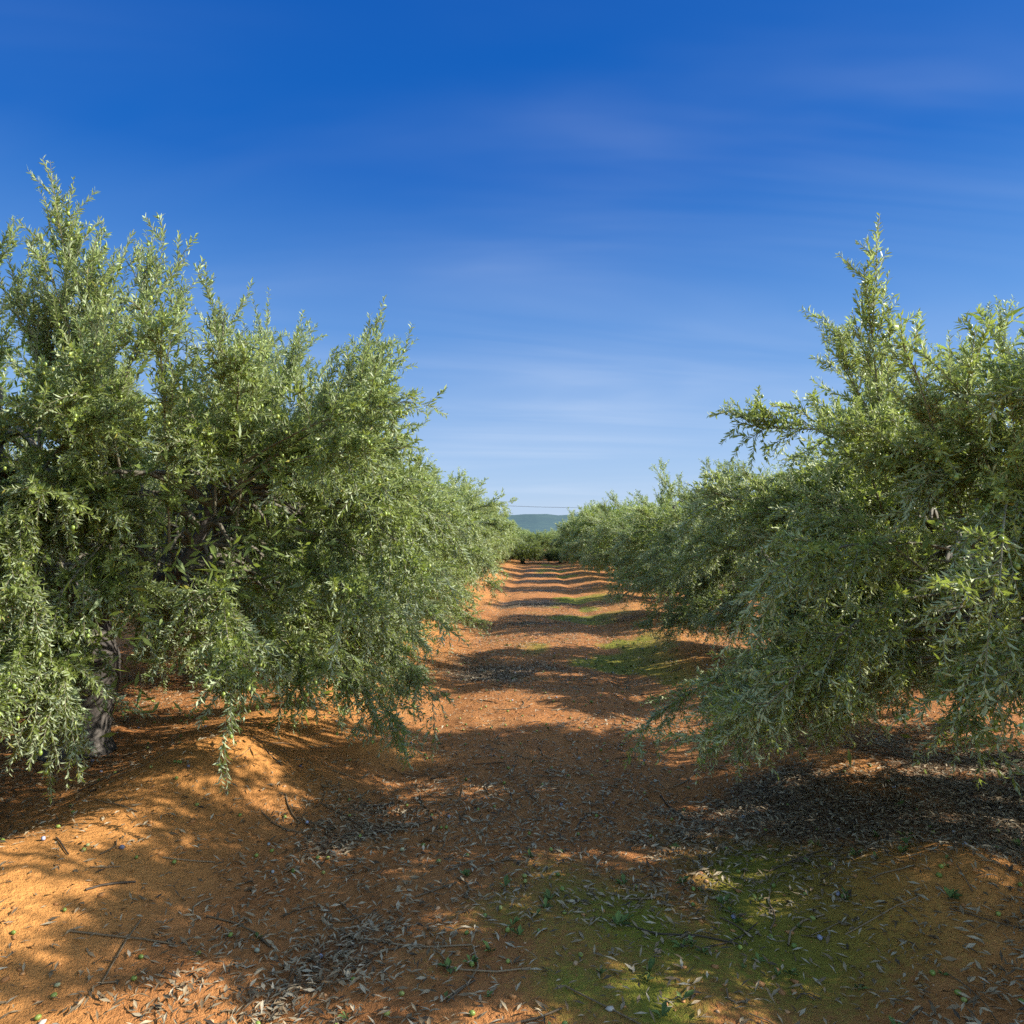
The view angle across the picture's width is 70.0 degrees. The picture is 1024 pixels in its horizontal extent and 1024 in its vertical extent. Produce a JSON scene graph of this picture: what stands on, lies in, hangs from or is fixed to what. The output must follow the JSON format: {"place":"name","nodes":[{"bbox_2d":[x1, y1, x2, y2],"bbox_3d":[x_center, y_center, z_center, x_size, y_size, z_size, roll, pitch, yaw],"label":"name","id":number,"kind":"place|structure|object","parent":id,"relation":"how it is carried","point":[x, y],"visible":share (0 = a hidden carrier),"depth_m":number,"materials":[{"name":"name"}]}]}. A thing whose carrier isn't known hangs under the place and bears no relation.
{"place":"outdoors","nodes":[
{"label":"outdoors","id":0,"kind":"place"},
{"bbox_2d":[0,552,1023,1023],"bbox_3d":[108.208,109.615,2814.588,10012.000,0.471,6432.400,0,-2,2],"label":"ground","id":1,"kind":"structure","parent":0,"point":[528,582],"depth_m":3.46,"materials":[{"name":"soil"}]},
{"bbox_2d":[0,155,491,803],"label":"olive","id":2,"kind":"object","parent":1,"relation":"on","point":[198,429],"depth_m":4.13,"materials":[{"name":"green plant"}]},
{"bbox_2d":[0,186,477,776],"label":"branches","id":3,"kind":"object","parent":2,"relation":"hanging from","point":[76,634],"visible":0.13,"depth_m":4.05,"materials":[{"name":"green plant"}]},
{"bbox_2d":[10,419,517,692],"bbox_3d":[-3.425,0.210,10.354,6.877,3.583,6.550,-1,2,-18],"label":"olive","id":4,"kind":"object","parent":1,"relation":"on","point":[439,602],"depth_m":9.52,"materials":[{"name":"green plant"}]},
{"bbox_2d":[28,420,504,684],"bbox_3d":[-3.370,0.293,10.212,6.484,3.411,6.168,-1,2,-18],"label":"tree","id":5,"kind":"object","parent":4,"relation":"hanging from","point":[391,551],"visible":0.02,"depth_m":9.48,"materials":[{"name":"green plant"}]},
{"bbox_2d":[404,447,517,604],"bbox_3d":[-3.032,0.296,14.974,6.428,3.874,4.595,4,-5,-13],"label":"olive","id":6,"kind":"object","parent":1,"relation":"on","point":[470,498],"depth_m":15.03,"materials":[{"name":"green plant"}]},
{"bbox_2d":[405,456,507,597],"bbox_3d":[-3.072,0.332,14.960,6.024,3.365,4.382,4,-5,-13],"label":"tree","id":7,"kind":"object","parent":6,"relation":"hanging from","point":[478,530],"visible":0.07,"depth_m":14.76,"materials":[{"name":"green plant"}]},
{"bbox_2d":[447,484,500,584],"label":"olive","id":8,"kind":"object","parent":1,"relation":"on","point":[478,545],"depth_m":20.11,"materials":[{"name":"green plant"}]},
{"bbox_2d":[459,481,496,580],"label":"olive","id":9,"kind":"object","parent":1,"relation":"on","point":[483,533],"depth_m":24.04,"materials":[{"name":"green plant"}]},
{"bbox_2d":[467,496,509,574],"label":"olive","id":10,"kind":"object","parent":1,"relation":"on","point":[498,542],"depth_m":29.14,"materials":[{"name":"green plant"}]},
{"bbox_2d":[480,512,508,567],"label":"olive","id":11,"kind":"object","parent":1,"relation":"on","point":[498,537],"depth_m":34.07,"materials":[{"name":"green plant"}]},
{"bbox_2d":[486,501,519,561],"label":"olive","id":12,"kind":"object","parent":1,"relation":"on","point":[506,532],"depth_m":38.73,"materials":[{"name":"green plant"}]},
{"bbox_2d":[506,518,516,549],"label":"olive","id":13,"kind":"object","parent":1,"relation":"on","point":[512,537],"depth_m":48.74,"materials":[{"name":"green plant"}]},
{"bbox_2d":[0,598,1023,1023],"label":"ground litter","id":14,"kind":"object","parent":1,"relation":"on","point":[996,804],"visible":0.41,"depth_m":3.76,"materials":[{"name":"brown plant"}]},
{"bbox_2d":[508,512,523,542],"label":"olive","id":15,"kind":"object","parent":1,"relation":"on","point":[513,533],"depth_m":53.02,"materials":[{"name":"green plant"}]},
{"bbox_2d":[508,519,526,543],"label":"olive","id":16,"kind":"object","parent":1,"relation":"on","point":[518,528],"depth_m":57.62,"materials":[{"name":"green plant"}]},
{"bbox_2d":[516,529,529,538],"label":"olive tree","id":17,"kind":"object","parent":1,"relation":"on","point":[522,534],"depth_m":64.53,"materials":[{"name":"green plant"}]},
{"bbox_2d":[502,538,551,563],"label":"tree","id":18,"kind":"object","parent":1,"relation":"on","point":[536,550],"depth_m":50.76,"materials":[{"name":"green plant"}]},
{"bbox_2d":[519,529,560,551],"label":"olive tree","id":19,"kind":"object","parent":1,"relation":"on","point":[539,535],"depth_m":63.04,"materials":[{"name":"green plant"}]},
{"bbox_2d":[541,546,570,562],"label":"tree","id":20,"kind":"object","parent":1,"relation":"on","point":[549,556],"depth_m":51.14,"materials":[{"name":"green plant"}]},
{"bbox_2d":[547,515,568,548],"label":"olive","id":21,"kind":"object","parent":1,"relation":"on","point":[561,540],"depth_m":58.88,"materials":[{"name":"green plant"}]},
{"bbox_2d":[554,501,631,568],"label":"olive","id":22,"kind":"object","parent":1,"relation":"on","point":[572,522],"depth_m":38.95,"materials":[{"name":"green plant"}]},
{"bbox_2d":[580,509,638,575],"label":"olive","id":23,"kind":"object","parent":1,"relation":"on","point":[591,568],"depth_m":28.56,"materials":[{"name":"green plant"}]},
{"bbox_2d":[559,495,664,573],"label":"olive","id":24,"kind":"object","parent":1,"relation":"on","point":[579,527],"depth_m":34.07,"materials":[{"name":"green plant"}]},
{"bbox_2d":[564,487,687,580],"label":"olive","id":25,"kind":"object","parent":1,"relation":"on","point":[600,535],"depth_m":23.95,"materials":[{"name":"green plant"}]},
{"bbox_2d":[586,497,630,565],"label":"tree","id":26,"kind":"object","parent":25,"relation":"hanging from","point":[604,540],"visible":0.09,"depth_m":23.95,"materials":[{"name":"green plant"}]},
{"bbox_2d":[604,508,750,599],"bbox_3d":[4.759,0.995,19.167,4.808,2.781,3.516,3,-5,-6],"label":"olive","id":27,"kind":"object","parent":1,"relation":"on","point":[614,530],"depth_m":19.01,"materials":[{"name":"green plant"}]},
{"bbox_2d":[601,457,813,619],"bbox_3d":[4.210,0.520,14.156,4.952,3.236,4.297,1,-4,-13],"label":"olive","id":28,"kind":"object","parent":1,"relation":"on","point":[633,539],"depth_m":13.95,"materials":[{"name":"green plant"}]},
{"bbox_2d":[610,461,725,606],"bbox_3d":[4.240,0.443,14.182,4.661,2.882,4.131,1,-4,-13],"label":"tree","id":29,"kind":"object","parent":28,"relation":"hanging from","point":[641,547],"visible":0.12,"depth_m":13.90,"materials":[{"name":"green plant"}]},
{"bbox_2d":[617,456,1021,673],"bbox_3d":[3.932,0.518,8.683,5.515,2.911,5.293,-1,-1,12],"label":"olive","id":30,"kind":"object","parent":1,"relation":"on","point":[705,615],"depth_m":9.09,"materials":[{"name":"green plant"}]},
{"bbox_2d":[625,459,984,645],"bbox_3d":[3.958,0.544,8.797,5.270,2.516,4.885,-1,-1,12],"label":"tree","id":31,"kind":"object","parent":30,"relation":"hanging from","point":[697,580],"visible":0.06,"depth_m":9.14,"materials":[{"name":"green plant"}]},
{"bbox_2d":[621,213,1023,801],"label":"olive","id":32,"kind":"object","parent":1,"relation":"on","point":[995,492],"depth_m":3.44,"materials":[{"name":"green plant"}]},
{"bbox_2d":[629,274,1023,776],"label":"branches","id":33,"kind":"object","parent":32,"relation":"hanging from","point":[988,506],"visible":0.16,"depth_m":3.39,"materials":[{"name":"green plant"}]},
{"bbox_2d":[0,0,1023,514],"label":"sky","id":34,"kind":"structure","parent":0,"point":[601,225],"materials":[{"name":"blue"}]},
{"bbox_2d":[500,514,577,533],"bbox_3d":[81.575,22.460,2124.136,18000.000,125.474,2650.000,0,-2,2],"label":"hills","id":35,"kind":"structure","parent":0,"point":[535,522],"depth_m":1185.04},
{"bbox_2d":[506,505,659,507],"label":"power wire","id":36,"kind":"object","parent":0,"point":[558,507],"visible":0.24,"depth_m":118.00,"materials":[{"name":"grey metal"}]}
]}

